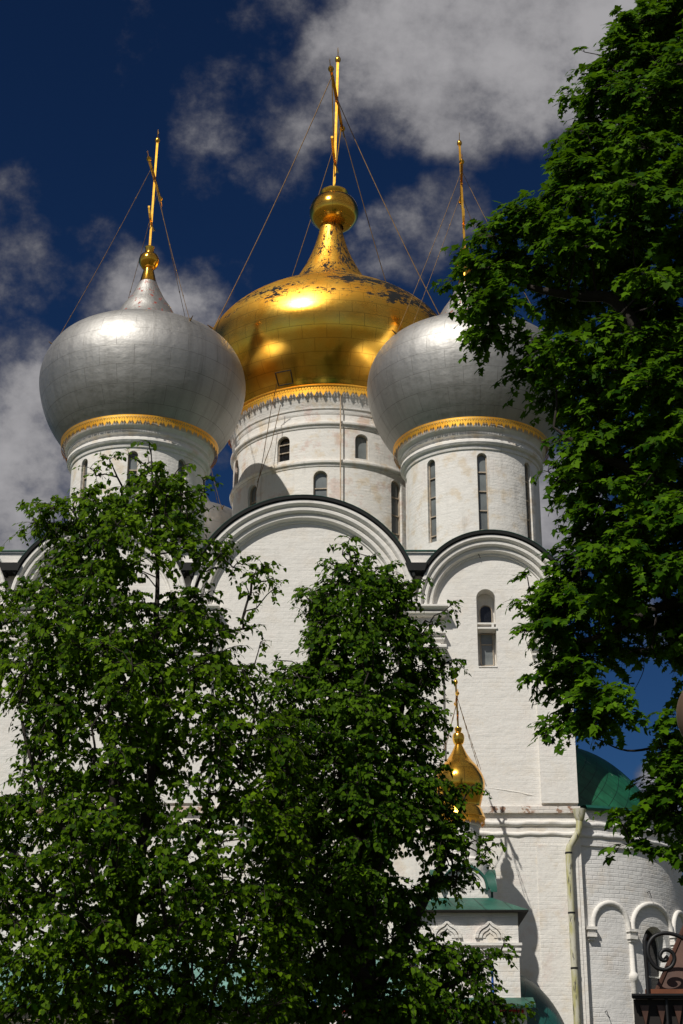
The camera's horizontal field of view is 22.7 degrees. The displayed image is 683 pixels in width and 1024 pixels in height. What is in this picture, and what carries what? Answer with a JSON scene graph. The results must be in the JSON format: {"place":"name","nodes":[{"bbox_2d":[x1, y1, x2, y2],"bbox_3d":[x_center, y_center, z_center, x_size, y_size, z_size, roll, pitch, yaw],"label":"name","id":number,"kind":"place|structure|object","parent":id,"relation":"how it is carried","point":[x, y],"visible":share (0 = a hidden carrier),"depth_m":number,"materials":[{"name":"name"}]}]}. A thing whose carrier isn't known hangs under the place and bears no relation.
{"place":"outdoors","nodes":[
{"label":"outdoors","id":0,"kind":"place"},
{"bbox_2d":[0,48,682,1023],"bbox_3d":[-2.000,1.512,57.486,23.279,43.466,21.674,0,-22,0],"label":"cathedral","id":1,"kind":"structure","parent":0,"point":[330,394],"depth_m":51.64,"materials":[{"name":"paint"}]},
{"bbox_2d":[479,605,491,622],"bbox_3d":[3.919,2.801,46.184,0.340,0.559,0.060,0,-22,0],"label":"window","id":2,"kind":"structure","parent":1,"relation":"in","point":[485,612],"depth_m":46.19,"materials":[{"name":"glass"}]},
{"bbox_2d":[480,634,493,665],"bbox_3d":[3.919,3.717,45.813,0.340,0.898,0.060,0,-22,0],"label":"window","id":3,"kind":"structure","parent":1,"relation":"in","point":[486,640],"depth_m":45.83,"materials":[{"name":"glass"}]},
{"bbox_2d":[0,0,682,873],"label":"sky","id":4,"kind":"structure","parent":0,"point":[232,91],"materials":[{"name":"blue"}]},
{"label":"ground","id":5,"kind":"structure","parent":0,"visible":0},
{"bbox_2d":[0,439,325,1023],"bbox_3d":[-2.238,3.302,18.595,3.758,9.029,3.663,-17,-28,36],"label":"linden tree","id":6,"kind":"object","parent":5,"relation":"on","point":[114,940],"visible":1,"depth_m":18.13,"materials":[{"name":"green plant"}]},
{"bbox_2d":[0,678,563,1023],"bbox_3d":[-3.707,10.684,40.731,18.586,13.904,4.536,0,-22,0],"label":"porch tower","id":7,"kind":"structure","parent":5,"relation":"on","point":[485,919],"depth_m":39.45,"materials":[{"name":"paint"}]},
{"bbox_2d":[248,535,538,1023],"bbox_3d":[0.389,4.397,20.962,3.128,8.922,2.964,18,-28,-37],"label":"linden tree","id":8,"kind":"object","parent":5,"relation":"on","point":[367,833],"visible":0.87,"depth_m":20.48,"materials":[{"name":"green plant"}]},
{"bbox_2d":[429,0,682,885],"bbox_3d":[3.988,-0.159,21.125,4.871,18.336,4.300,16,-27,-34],"label":"maple tree","id":9,"kind":"object","parent":5,"relation":"on","point":[639,345],"visible":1,"depth_m":21.07,"materials":[{"name":"green plant"}]},
{"bbox_2d":[632,926,682,1023],"bbox_3d":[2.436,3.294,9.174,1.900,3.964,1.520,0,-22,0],"label":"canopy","id":10,"kind":"object","parent":5,"relation":"on","point":[661,1002],"visible":1,"depth_m":8.78,"materials":[{"name":"metal"}]},
{"bbox_2d":[676,691,682,735],"bbox_3d":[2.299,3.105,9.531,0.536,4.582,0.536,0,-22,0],"label":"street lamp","id":11,"kind":"object","parent":5,"relation":"on","point":[679,713],"visible":1,"depth_m":10.25,"materials":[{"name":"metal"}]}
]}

